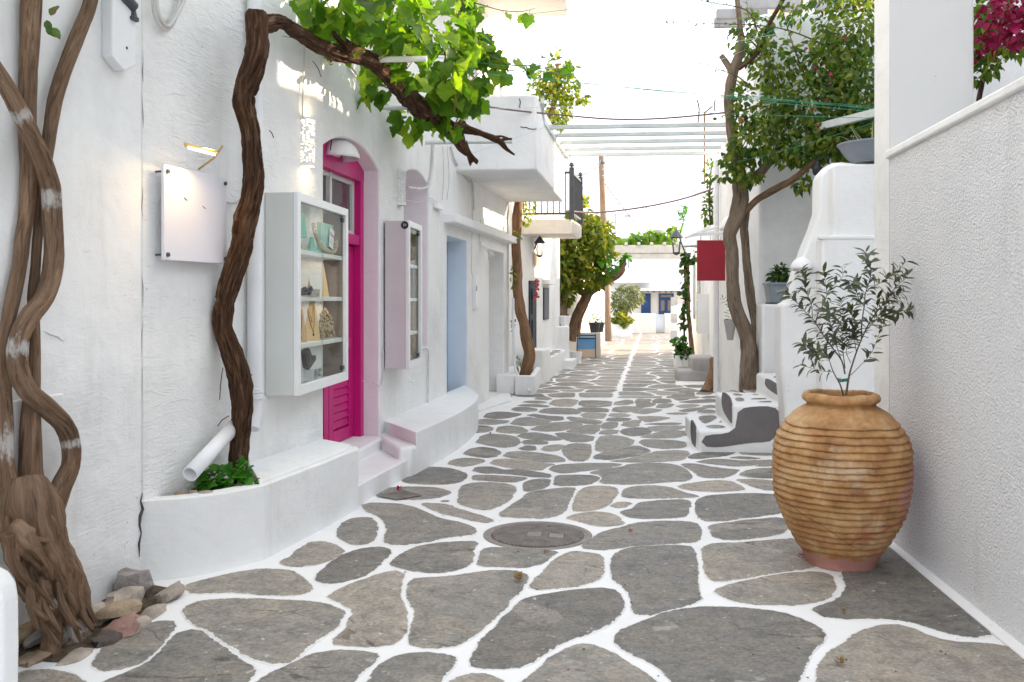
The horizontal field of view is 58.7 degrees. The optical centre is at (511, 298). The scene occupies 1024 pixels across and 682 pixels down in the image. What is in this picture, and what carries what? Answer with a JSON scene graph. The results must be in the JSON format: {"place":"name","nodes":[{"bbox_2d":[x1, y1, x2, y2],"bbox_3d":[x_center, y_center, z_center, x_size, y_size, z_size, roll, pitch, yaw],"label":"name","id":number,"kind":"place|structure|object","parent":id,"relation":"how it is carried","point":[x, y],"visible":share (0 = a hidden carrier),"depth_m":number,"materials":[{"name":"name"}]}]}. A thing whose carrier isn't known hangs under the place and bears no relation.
{"place":"outdoors","nodes":[
{"label":"outdoors","id":0,"kind":"place"},
{"bbox_2d":[18,332,1023,681],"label":"ground","id":1,"kind":"structure","parent":0,"point":[692,546],"depth_m":4.69,"materials":[{"name":"stone"}]},
{"bbox_2d":[0,567,17,681],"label":"wall","id":2,"kind":"structure","parent":1,"relation":"on","point":[8,632],"depth_m":3.30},
{"bbox_2d":[0,0,97,654],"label":"twisted tree","id":3,"kind":"object","parent":1,"relation":"on","point":[42,561],"visible":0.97,"depth_m":3.89,"materials":[{"name":"brown plant"}]},
{"bbox_2d":[0,0,140,626],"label":"house","id":4,"kind":"structure","parent":1,"relation":"on","point":[90,326],"depth_m":4.45,"materials":[{"name":"white paint"}]},
{"bbox_2d":[102,0,135,70],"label":"cable trunking","id":5,"kind":"object","parent":4,"relation":"attached to","point":[118,39],"visible":1,"depth_m":4.55,"materials":[{"name":"white plastic"}]},
{"bbox_2d":[121,0,138,21],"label":"cable gland","id":6,"kind":"object","parent":5,"relation":"attached to","point":[132,5],"visible":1,"depth_m":4.63,"materials":[{"name":"grey metal"}]},
{"bbox_2d":[18,585,166,661],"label":"pit soil","id":7,"kind":"structure","parent":1,"relation":"on","point":[149,599],"depth_m":3.94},
{"bbox_2d":[18,621,35,645],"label":"rock","id":8,"kind":"object","parent":7,"relation":"on","point":[26,630],"visible":0.36,"depth_m":3.92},
{"bbox_2d":[23,630,42,648],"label":"rock","id":9,"kind":"object","parent":7,"relation":"on","point":[33,640],"visible":0.45,"depth_m":3.89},
{"bbox_2d":[18,650,51,666],"bbox_3d":[-1.999,1.502,3.786,0.148,0.059,0.186,0,0,5],"label":"rock","id":10,"kind":"object","parent":7,"relation":"on","point":[28,659],"visible":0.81,"depth_m":3.76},
{"bbox_2d":[55,647,92,665],"bbox_3d":[-1.821,1.505,3.806,0.101,0.052,0.201,0,0,5],"label":"rock","id":11,"kind":"object","parent":7,"relation":"on","point":[76,655],"visible":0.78,"depth_m":3.78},
{"bbox_2d":[92,601,111,625],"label":"rock","id":12,"kind":"object","parent":7,"relation":"on","point":[96,607],"visible":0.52,"depth_m":4.21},
{"bbox_2d":[90,629,122,648],"bbox_3d":[-1.770,1.495,3.996,0.110,0.072,0.207,0,0,5],"label":"rock","id":13,"kind":"object","parent":7,"relation":"on","point":[106,637],"visible":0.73,"depth_m":3.95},
{"bbox_2d":[95,599,142,619],"bbox_3d":[-1.811,1.437,4.213,0.206,0.066,0.184,0,0,5],"label":"rock","id":14,"kind":"object","parent":7,"relation":"on","point":[118,609],"visible":0.97,"depth_m":4.16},
{"bbox_2d":[101,614,140,637],"bbox_3d":[-1.747,1.482,4.096,0.145,0.097,0.187,0,0,5],"label":"rock","id":15,"kind":"object","parent":7,"relation":"on","point":[127,625],"visible":0.78,"depth_m":4.05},
{"bbox_2d":[105,586,144,605],"bbox_3d":[-1.848,1.433,4.335,0.172,0.105,0.209,0,0,5],"label":"rock","id":16,"kind":"object","parent":7,"relation":"on","point":[132,592],"visible":0.62,"depth_m":4.30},
{"bbox_2d":[112,567,153,595],"bbox_3d":[-1.909,1.445,4.594,0.220,0.165,0.152,0,0,5],"label":"rock","id":17,"kind":"object","parent":7,"relation":"on","point":[127,577],"visible":0.59,"depth_m":4.54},
{"bbox_2d":[135,615,151,633],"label":"rock","id":18,"kind":"object","parent":7,"relation":"on","point":[145,621],"visible":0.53,"depth_m":4.14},
{"bbox_2d":[139,603,166,619],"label":"rock","id":19,"kind":"object","parent":7,"relation":"on","point":[152,612],"visible":0.76,"depth_m":4.30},
{"bbox_2d":[155,580,184,603],"bbox_3d":[-1.711,1.479,4.550,0.130,0.100,0.194,0,0,5],"label":"rock","id":20,"kind":"object","parent":7,"relation":"on","point":[175,590],"visible":0.9,"depth_m":4.50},
{"bbox_2d":[138,439,358,580],"bbox_3d":[-1.538,1.290,5.772,0.538,0.520,2.164,0,0,17],"label":"planter","id":21,"kind":"object","parent":1,"relation":"on","point":[296,494],"visible":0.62,"depth_m":5.17,"materials":[{"name":"paint"}]},
{"bbox_2d":[182,420,235,480],"bbox_3d":[-1.714,0.862,5.236,0.088,0.284,0.552,0,0,11],"label":"drainpipe outlet","id":22,"kind":"object","parent":21,"relation":"on","point":[204,458],"visible":0.8,"depth_m":5.14,"materials":[{"name":"white plastic"}]},
{"bbox_2d":[192,455,259,490],"bbox_3d":[-1.647,1.024,5.257,0.379,0.221,0.314,0,0,5],"label":"ground plant","id":23,"kind":"object","parent":21,"relation":"on","point":[241,473],"visible":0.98,"depth_m":5.25,"materials":[{"name":"green plant"}]},
{"bbox_2d":[212,0,572,483],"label":"grape vine","id":24,"kind":"object","parent":21,"relation":"in","point":[361,25],"visible":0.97,"depth_m":6.68,"materials":[{"name":"green plant"}]},
{"bbox_2d":[439,69,873,106],"bbox_3d":[1.401,-1.864,8.100,4.172,0.105,0.005,0,0,-14],"label":"string","id":25,"kind":"object","parent":24,"relation":"attached to","point":[648,89],"visible":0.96,"depth_m":8.04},
{"bbox_2d":[455,59,871,108],"bbox_3d":[1.472,-1.970,8.400,4.147,0.284,0.005,0,0,-11],"label":"string","id":26,"kind":"object","parent":24,"relation":"attached to","point":[668,86],"visible":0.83,"depth_m":8.39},
{"bbox_2d":[141,0,567,500],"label":"house","id":27,"kind":"structure","parent":1,"relation":"on","point":[191,60],"depth_m":6.87,"materials":[{"name":"white paint"}]},
{"bbox_2d":[151,0,181,31],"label":"cable","id":28,"kind":"object","parent":27,"relation":"attached to","point":[157,20],"visible":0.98,"depth_m":4.90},
{"bbox_2d":[155,0,185,28],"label":"cable","id":29,"kind":"object","parent":27,"relation":"attached to","point":[174,17],"visible":1,"depth_m":4.98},
{"bbox_2d":[155,164,226,263],"bbox_3d":[-1.823,-0.464,5.186,0.090,0.516,0.602,0,0,15],"label":"sign board","id":30,"kind":"object","parent":27,"relation":"attached to","point":[193,216],"visible":0.97,"depth_m":5.14,"materials":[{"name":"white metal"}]},
{"bbox_2d":[184,142,222,169],"bbox_3d":[-1.733,-0.818,5.130,0.177,0.139,0.411,0,0,-11],"label":"picture light","id":31,"kind":"object","parent":27,"relation":"attached to","point":[202,149],"visible":1,"depth_m":4.96,"materials":[{"name":"gold metal"}]},
{"bbox_2d":[247,0,263,431],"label":"drainpipe","id":32,"kind":"object","parent":27,"relation":"attached to","point":[255,315],"visible":0.56,"depth_m":5.76,"materials":[{"name":"white plastic"}]},
{"bbox_2d":[301,45,304,118],"bbox_3d":[-1.488,-1.671,6.506,0.013,0.787,0.052,0,0,16],"label":"cable","id":33,"kind":"object","parent":27,"relation":"attached to","point":[303,80],"visible":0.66,"depth_m":6.50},
{"bbox_2d":[265,192,347,395],"bbox_3d":[-1.466,-0.029,6.617,0.244,1.351,1.206,0,0,5],"label":"display case","id":34,"kind":"object","parent":27,"relation":"attached to","point":[284,253],"visible":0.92,"depth_m":6.03,"materials":[{"name":"white paint"}]},
{"bbox_2d":[301,348,317,380],"bbox_3d":[-1.465,0.479,6.615,0.072,0.239,0.244,0,0,5],"label":"display bust","id":35,"kind":"object","parent":34,"relation":"on","point":[308,358],"visible":0.97,"depth_m":6.56,"materials":[{"name":"black"}]},
{"bbox_2d":[305,301,320,340],"bbox_3d":[-1.461,0.153,6.617,0.110,0.310,0.087,0,0,-42],"label":"necklace stand","id":36,"kind":"object","parent":34,"relation":"on","point":[312,330],"visible":0.89,"depth_m":6.61,"materials":[{"name":"brown wood"}]},
{"bbox_2d":[311,222,337,254],"bbox_3d":[-1.392,-0.438,6.792,0.035,0.212,0.576,0,0,5],"label":"necklace","id":37,"kind":"object","parent":34,"relation":"on","point":[323,247],"visible":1,"depth_m":6.68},
{"bbox_2d":[317,222,332,253],"bbox_3d":[-1.446,-0.449,6.912,0.094,0.235,0.311,0,0,5],"label":"gift box","id":38,"kind":"object","parent":34,"relation":"on","point":[323,230],"visible":0.41,"depth_m":6.81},
{"bbox_2d":[319,307,336,339],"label":"bead strings","id":39,"kind":"object","parent":34,"relation":"on","point":[326,329],"visible":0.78,"depth_m":6.91},
{"bbox_2d":[301,116,314,167],"bbox_3d":[-1.458,-1.127,6.564,0.068,0.350,0.136,0,0,16],"label":"wall lamp","id":40,"kind":"object","parent":27,"relation":"attached to","point":[307,140],"visible":1,"depth_m":6.51,"materials":[{"name":"white paint"}]},
{"bbox_2d":[326,139,359,161],"bbox_3d":[-1.376,-1.244,7.556,0.221,0.168,0.415,0,0,5],"label":"wall lamp","id":41,"kind":"object","parent":27,"relation":"attached to","point":[347,151],"visible":0.95,"depth_m":7.43,"materials":[{"name":"white paint"}]},
{"bbox_2d":[323,141,363,441],"bbox_3d":[-1.525,-0.020,7.639,0.123,2.600,1.453,0,0,9],"label":"door","id":42,"kind":"structure","parent":27,"relation":"in","point":[343,182],"depth_m":8.19,"materials":[{"name":"paint"}]},
{"bbox_2d":[322,56,426,63],"bbox_3d":[-1.044,-1.793,6.842,0.815,0.044,0.044,0,0,5],"label":"support bar","id":43,"kind":"object","parent":27,"relation":"attached to","point":[401,59],"visible":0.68,"depth_m":6.81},
{"bbox_2d":[397,170,405,205],"bbox_3d":[-1.078,-1.083,8.941,0.068,0.341,0.136,0,0,10],"label":"wall lamp","id":44,"kind":"object","parent":27,"relation":"attached to","point":[401,187],"visible":1,"depth_m":8.89,"materials":[{"name":"white paint"}]},
{"bbox_2d":[385,220,421,368],"bbox_3d":[-1.033,-0.033,8.722,0.236,1.376,0.629,0,0,5],"label":"display case","id":45,"kind":"object","parent":27,"relation":"attached to","point":[403,300],"visible":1,"depth_m":8.42,"materials":[{"name":"white paint"}]},
{"bbox_2d":[406,144,433,190],"bbox_3d":[-0.964,-1.414,9.664,0.030,0.625,1.014,0,0,10],"label":"cable","id":46,"kind":"object","parent":27,"relation":"attached to","point":[430,177],"visible":0.98,"depth_m":10.04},
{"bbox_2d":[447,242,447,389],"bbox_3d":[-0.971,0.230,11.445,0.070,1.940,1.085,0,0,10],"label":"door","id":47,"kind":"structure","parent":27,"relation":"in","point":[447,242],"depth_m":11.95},
{"bbox_2d":[425,140,511,144],"bbox_3d":[-0.480,-1.698,9.887,0.963,0.044,0.044,0,0,5],"label":"support bar","id":48,"kind":"object","parent":27,"relation":"attached to","point":[430,142],"visible":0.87,"depth_m":9.87,"materials":[{"name":"white metal"}]},
{"bbox_2d":[472,273,478,308],"bbox_3d":[-0.484,-0.098,12.332,0.060,0.484,0.240,0,0,10],"label":"meter box","id":49,"kind":"object","parent":27,"relation":"attached to","point":[475,290],"visible":1,"depth_m":12.24,"materials":[{"name":"white paint"}]},
{"bbox_2d":[490,106,751,119],"bbox_3d":[1.186,-2.245,10.970,3.187,0.140,0.954,0,0,0],"label":"cable","id":50,"kind":"object","parent":27,"relation":"attached to","point":[615,118],"visible":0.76,"depth_m":11.28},
{"bbox_2d":[541,98,726,158],"bbox_3d":[1.864,-2.430,13.249,2.770,0.260,3.514,0,0,5],"label":"slat pergola","id":51,"kind":"object","parent":27,"relation":"attached to","point":[559,143],"visible":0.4,"depth_m":13.65,"materials":[{"name":"wood"}]},
{"bbox_2d":[341,436,406,505],"bbox_3d":[-1.344,1.403,7.420,0.875,0.295,2.027,0,0,10],"label":"doorstep","id":52,"kind":"object","parent":1,"relation":"on","point":[380,470],"visible":0.23,"depth_m":7.39,"materials":[{"name":"white paint"}]},
{"bbox_2d":[377,490,421,498],"bbox_3d":[-0.845,1.484,6.877,0.236,0.008,0.264,0,0,44],"label":"drain cover","id":53,"kind":"object","parent":1,"relation":"on","point":[401,494],"visible":1,"depth_m":6.87,"materials":[{"name":"metal"}]},
{"bbox_2d":[377,385,477,476],"bbox_3d":[-0.710,1.345,9.797,0.599,0.410,4.353,0,0,10],"label":"bench","id":54,"kind":"object","parent":1,"relation":"on","point":[420,438],"visible":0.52,"depth_m":8.52,"materials":[{"name":"white paint"}]},
{"bbox_2d":[478,392,510,411],"bbox_3d":[-0.140,1.486,13.466,0.340,0.028,2.963,0,0,10],"label":"threshold","id":55,"kind":"object","parent":1,"relation":"on","point":[500,398],"visible":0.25,"depth_m":12.99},
{"bbox_2d":[496,366,540,394],"bbox_3d":[0.130,1.360,15.140,0.614,0.320,2.000,0,0,5],"label":"planter box","id":56,"kind":"object","parent":1,"relation":"on","point":[511,381],"visible":0.79,"depth_m":14.24,"materials":[{"name":"paint"}]},
{"bbox_2d":[512,298,530,392],"bbox_3d":[0.145,0.732,14.356,0.063,1.464,0.596,0,0,-26],"label":"hose","id":57,"kind":"object","parent":56,"relation":"hanging from","point":[513,340],"visible":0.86,"depth_m":14.58,"materials":[{"name":"white plastic"}]},
{"bbox_2d":[510,46,591,374],"bbox_3d":[0.523,-1.436,15.417,1.774,5.743,1.063,0,0,-33],"label":"tan tree","id":58,"kind":"object","parent":56,"relation":"in","point":[553,93],"visible":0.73,"depth_m":15.21,"materials":[{"name":"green plant"}]},
{"bbox_2d":[483,521,591,549],"bbox_3d":[0.162,1.500,5.766,0.690,0.020,0.690,0,0,5],"label":"manhole cover","id":59,"kind":"object","parent":1,"relation":"on","point":[539,535],"visible":1,"depth_m":5.72,"materials":[{"name":"metal"}]},
{"bbox_2d":[509,162,582,366],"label":"house","id":60,"kind":"structure","parent":1,"relation":"on","point":[550,227],"depth_m":17.08,"materials":[{"name":"white paint"}]},
{"bbox_2d":[529,281,536,347],"bbox_3d":[0.383,0.483,17.017,0.065,1.622,0.364,0,0,21],"label":"door","id":61,"kind":"structure","parent":60,"relation":"in","point":[532,304],"depth_m":16.97,"materials":[{"name":"blue paint"}]},
{"bbox_2d":[543,287,548,319],"bbox_3d":[0.685,0.109,18.556,0.050,0.652,0.609,0,0,11],"label":"window","id":62,"kind":"structure","parent":60,"relation":"in","point":[545,290],"depth_m":18.39,"materials":[{"name":"glass"}]},
{"bbox_2d":[567,188,712,212],"bbox_3d":[2.436,-1.746,16.458,2.711,0.353,1.001,0,0,22],"label":"cable","id":63,"kind":"object","parent":60,"relation":"attached to","point":[644,206],"visible":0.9,"depth_m":16.79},
{"bbox_2d":[533,348,576,383],"bbox_3d":[0.762,1.210,18.124,0.520,0.620,4.503,0,0,12],"label":"masonry step","id":64,"kind":"object","parent":1,"relation":"on","point":[550,363],"visible":0.78,"depth_m":17.17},
{"bbox_2d":[557,326,568,357],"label":"pillar","id":65,"kind":"structure","parent":1,"relation":"on","point":[563,337],"depth_m":20.07,"materials":[{"name":"white paint"}]},
{"bbox_2d":[561,241,604,357],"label":"house","id":66,"kind":"structure","parent":1,"relation":"on","point":[596,305],"depth_m":26.86,"materials":[{"name":"beige paint"}]},
{"bbox_2d":[577,334,595,357],"bbox_3d":[1.890,1.200,23.157,0.488,0.601,0.640,0,0,5],"label":"sandwich board","id":67,"kind":"object","parent":1,"relation":"on","point":[586,345],"visible":0.75,"depth_m":23.01,"materials":[{"name":"wood"}]},
{"bbox_2d":[580,332,600,356],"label":"wall","id":68,"kind":"structure","parent":1,"relation":"on","point":[598,344],"depth_m":23.30,"materials":[{"name":"beige paint"}]},
{"bbox_2d":[588,314,600,332],"bbox_3d":[2.130,0.623,23.500,0.328,0.513,0.304,0,0,5],"label":"flower pot","id":69,"kind":"object","parent":68,"relation":"on","point":[594,327],"visible":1,"depth_m":23.40,"materials":[{"name":"grey metal"}]},
{"bbox_2d":[560,194,631,341],"bbox_3d":[1.651,-0.734,21.750,1.773,3.571,2.233,0,0,41],"label":"leaning tree","id":70,"kind":"object","parent":1,"relation":"on","point":[588,260],"visible":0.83,"depth_m":21.46,"materials":[{"name":"green plant"}]},
{"bbox_2d":[598,156,611,340],"bbox_3d":[3.275,-1.776,32.006,0.449,6.636,0.324,0,0,20],"label":"utility pole","id":71,"kind":"object","parent":1,"relation":"on","point":[608,333],"visible":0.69,"depth_m":31.90,"materials":[{"name":"brown wood"}]},
{"bbox_2d":[611,324,631,336],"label":"planter wall","id":72,"kind":"structure","parent":1,"relation":"on","point":[617,330],"depth_m":35.37,"materials":[{"name":"white paint"}]},
{"bbox_2d":[611,304,634,328],"bbox_3d":[4.284,0.722,35.615,0.951,1.016,1.018,0,0,-30],"label":"bed shrub","id":73,"kind":"object","parent":72,"relation":"in","point":[620,318],"visible":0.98,"depth_m":35.38,"materials":[{"name":"green plant"}]},
{"bbox_2d":[610,283,645,316],"bbox_3d":[4.555,0.243,35.955,1.492,1.725,1.853,0,0,5],"label":"silver olive tree","id":74,"kind":"object","parent":72,"relation":"in","point":[631,293],"visible":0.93,"depth_m":35.70,"materials":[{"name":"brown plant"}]},
{"bbox_2d":[610,215,693,331],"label":"house","id":75,"kind":"structure","parent":1,"relation":"on","point":[657,281],"depth_m":40.59,"materials":[{"name":"white paint"}]},
{"bbox_2d":[659,294,673,315],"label":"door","id":76,"kind":"structure","parent":75,"relation":"in","point":[665,305],"depth_m":40.49,"materials":[{"name":"blue paint"}]},
{"bbox_2d":[674,354,687,367],"bbox_3d":[3.754,1.365,19.894,0.400,0.270,0.412,0,0,5],"label":"flower tub","id":77,"kind":"object","parent":1,"relation":"on","point":[679,362],"visible":0.58,"depth_m":19.70,"materials":[{"name":"white paint"}]},
{"bbox_2d":[669,335,694,359],"bbox_3d":[3.696,1.094,19.800,0.558,0.597,0.471,0,0,5],"label":"tub plant","id":78,"kind":"object","parent":77,"relation":"in","point":[682,348],"visible":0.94,"depth_m":19.73,"materials":[{"name":"green plant"}]},
{"bbox_2d":[675,355,711,385],"bbox_3d":[3.315,1.290,16.378,0.867,0.460,1.613,0,0,5],"label":"stone step","id":79,"kind":"object","parent":1,"relation":"on","point":[696,371],"visible":0.65,"depth_m":16.35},
{"bbox_2d":[680,184,708,354],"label":"house","id":80,"kind":"structure","parent":1,"relation":"on","point":[693,222],"depth_m":20.79,"materials":[{"name":"white paint"}]},
{"bbox_2d":[608,225,686,258],"bbox_3d":[3.735,-1.543,25.602,2.310,0.952,2.800,0,0,5],"label":"pergola","id":81,"kind":"object","parent":80,"relation":"attached to","point":[656,245],"visible":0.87,"depth_m":24.43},
{"bbox_2d":[669,228,684,254],"bbox_3d":[3.719,-1.172,20.035,0.528,0.750,0.298,0,0,-18],"label":"wall lantern","id":82,"kind":"object","parent":80,"relation":"attached to","point":[676,233],"depth_m":19.94,"materials":[{"name":"grey metal"}]},
{"bbox_2d":[677,249,696,353],"bbox_3d":[3.898,0.079,20.005,0.535,2.315,0.530,0,0,5],"label":"climbing vine","id":83,"kind":"object","parent":80,"relation":"attached to","point":[686,261],"visible":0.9,"depth_m":20.11,"materials":[{"name":"green plant"}]},
{"bbox_2d":[696,100,715,183],"bbox_3d":[5.121,-3.392,23.938,0.516,3.691,0.171,0,0,-1],"label":"tv antenna","id":84,"kind":"object","parent":80,"relation":"on","point":[699,108],"visible":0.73,"depth_m":23.98,"materials":[{"name":"grey metal"}]},
{"bbox_2d":[699,357,712,391],"bbox_3d":[3.212,1.297,14.793,0.196,0.666,0.549,0,0,31],"label":"tree stump","id":85,"kind":"object","parent":1,"relation":"on","point":[707,386],"visible":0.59,"depth_m":14.74,"materials":[{"name":"brown plant"}]},
{"bbox_2d":[706,166,719,391],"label":"house","id":86,"kind":"structure","parent":1,"relation":"on","point":[709,336],"depth_m":16.80,"materials":[{"name":"white paint"}]},
{"bbox_2d":[696,293,708,333],"bbox_3d":[3.757,0.292,17.959,0.220,0.804,0.500,0,0,9],"label":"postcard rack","id":87,"kind":"object","parent":86,"relation":"attached to","point":[702,313],"visible":1,"depth_m":17.71,"materials":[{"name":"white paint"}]},
{"bbox_2d":[700,157,712,227],"bbox_3d":[3.463,-1.807,16.003,0.308,1.366,0.501,0,0,5],"label":"dry vine","id":88,"kind":"object","parent":86,"relation":"hanging from","point":[709,201],"visible":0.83,"depth_m":15.97,"materials":[{"name":"green plant"}]},
{"bbox_2d":[685,373,779,452],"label":"stairs","id":89,"kind":"structure","parent":1,"relation":"on","point":[738,421],"depth_m":8.87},
{"bbox_2d":[756,304,776,372],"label":"half wall","id":90,"kind":"structure","parent":1,"relation":"on","point":[765,323],"depth_m":10.15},
{"bbox_2d":[762,282,786,303],"bbox_3d":[3.025,-0.056,10.312,0.313,0.244,0.330,0,0,5],"label":"flower pot","id":91,"kind":"object","parent":90,"relation":"on","point":[771,289],"visible":0.52,"depth_m":10.18,"materials":[{"name":"ceramic"}]},
{"bbox_2d":[764,262,790,281],"bbox_3d":[3.069,-0.274,10.498,0.300,0.296,0.290,0,0,44],"label":"basil plant","id":92,"kind":"object","parent":91,"relation":"in","point":[777,275],"visible":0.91,"depth_m":10.46,"materials":[{"name":"green plant"}]},
{"bbox_2d":[661,0,873,392],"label":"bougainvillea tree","id":93,"kind":"object","parent":1,"relation":"on","point":[742,181],"visible":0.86,"depth_m":10.04,"materials":[{"name":"green plant"}]},
{"bbox_2d":[714,0,873,391],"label":"house","id":94,"kind":"structure","parent":1,"relation":"on","point":[779,222],"depth_m":10.70,"materials":[{"name":"white paint"}]},
{"bbox_2d":[685,225,724,280],"bbox_3d":[2.916,-0.688,13.712,0.680,0.859,0.609,0,0,5],"label":"hanging sign","id":95,"kind":"object","parent":94,"relation":"attached to","point":[710,260],"visible":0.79,"depth_m":13.41,"materials":[{"name":"metal"}]},
{"bbox_2d":[713,159,718,391],"bbox_3d":[3.226,-0.358,14.374,0.090,3.664,0.086,0,0,5],"label":"drainpipe","id":96,"kind":"object","parent":94,"relation":"attached to","point":[715,293],"visible":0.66,"depth_m":14.34,"materials":[{"name":"white plastic"}]},
{"bbox_2d":[722,295,734,339],"bbox_3d":[2.964,0.260,12.466,0.227,0.624,0.180,0,0,5],"label":"wall pot","id":97,"kind":"object","parent":94,"relation":"attached to","point":[729,327],"depth_m":12.42,"materials":[{"name":"ceramic"}]},
{"bbox_2d":[774,162,873,424],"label":"stair parapet","id":98,"kind":"structure","parent":1,"relation":"on","point":[840,229],"depth_m":8.34,"materials":[{"name":"paint"}]},
{"bbox_2d":[790,257,813,268],"bbox_3d":[2.709,-0.330,8.469,0.212,0.111,0.106,0,0,5],"label":"wall lamp","id":99,"kind":"object","parent":98,"relation":"attached to","point":[799,263],"visible":0.98,"depth_m":8.45,"materials":[{"name":"white paint"}]},
{"bbox_2d":[837,138,873,162],"bbox_3d":[3.387,-1.354,8.502,0.670,0.188,0.670,0,0,5],"label":"flower pot","id":100,"kind":"object","parent":98,"relation":"on","point":[858,151],"visible":0.45,"depth_m":8.34,"materials":[{"name":"ceramic"}]},
{"bbox_2d":[771,389,914,571],"bbox_3d":[1.869,1.013,5.169,0.765,0.966,0.768,0,0,5],"label":"jar","id":101,"kind":"object","parent":1,"relation":"on","point":[843,475],"visible":1,"depth_m":4.91,"materials":[{"name":"ceramic"}]},
{"bbox_2d":[775,245,918,395],"bbox_3d":[1.897,0.129,5.165,0.807,0.850,0.481,0,0,5],"label":"olive tree","id":102,"kind":"object","parent":101,"relation":"in","point":[855,284],"visible":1,"depth_m":5.15,"materials":[{"name":"green plant"}]},
{"bbox_2d":[874,0,972,413],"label":"column","id":103,"kind":"structure","parent":1,"relation":"on","point":[923,65],"depth_m":5.62,"materials":[{"name":"white paint"}]},
{"bbox_2d":[813,109,873,130],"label":"beam","id":104,"kind":"structure","parent":103,"relation":"attached to","point":[863,115],"depth_m":8.89,"materials":[{"name":"wood"}]},
{"bbox_2d":[469,69,863,110],"bbox_3d":[1.473,-1.920,8.400,3.928,0.316,0.005,0,0,-6],"label":"string","id":105,"kind":"object","parent":104,"relation":"attached to","point":[670,92],"visible":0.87,"depth_m":8.41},
{"bbox_2d":[551,104,860,117],"bbox_3d":[1.899,-2.005,9.700,3.892,0.687,0.005,0,0,42],"label":"string","id":106,"kind":"object","parent":104,"relation":"attached to","point":[719,113],"visible":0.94,"depth_m":9.44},
{"bbox_2d":[973,0,1023,100],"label":"bougainvillea","id":107,"kind":"object","parent":103,"relation":"attached to","point":[996,29],"visible":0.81,"depth_m":5.74,"materials":[{"name":"pink plant"}]},
{"bbox_2d":[885,76,1023,658],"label":"parapet wall","id":108,"kind":"structure","parent":1,"relation":"on","point":[957,342],"depth_m":4.49,"materials":[{"name":"white paint"}]},
{"bbox_2d":[973,0,1023,102],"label":"house","id":109,"kind":"structure","parent":1,"relation":"on","point":[1013,72],"depth_m":8.11,"materials":[{"name":"white paint"}]},
{"bbox_2d":[509,0,769,241],"label":"sky","id":110,"kind":"structure","parent":0,"point":[647,180],"materials":[{"name":"white"}]},
{"bbox_2d":[631,313,670,332],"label":"garden wall","id":111,"kind":"structure","parent":0,"point":[644,322],"depth_m":39.35,"materials":[{"name":"beige paint"}]},
{"bbox_2d":[671,297,677,338],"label":"stone pillar","id":112,"kind":"structure","parent":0,"point":[674,300],"depth_m":32.64,"materials":[{"name":"paint"}]},
{"bbox_2d":[677,304,692,342],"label":"garden wall","id":113,"kind":"structure","parent":0,"point":[679,332],"depth_m":30.64,"materials":[{"name":"white paint"}]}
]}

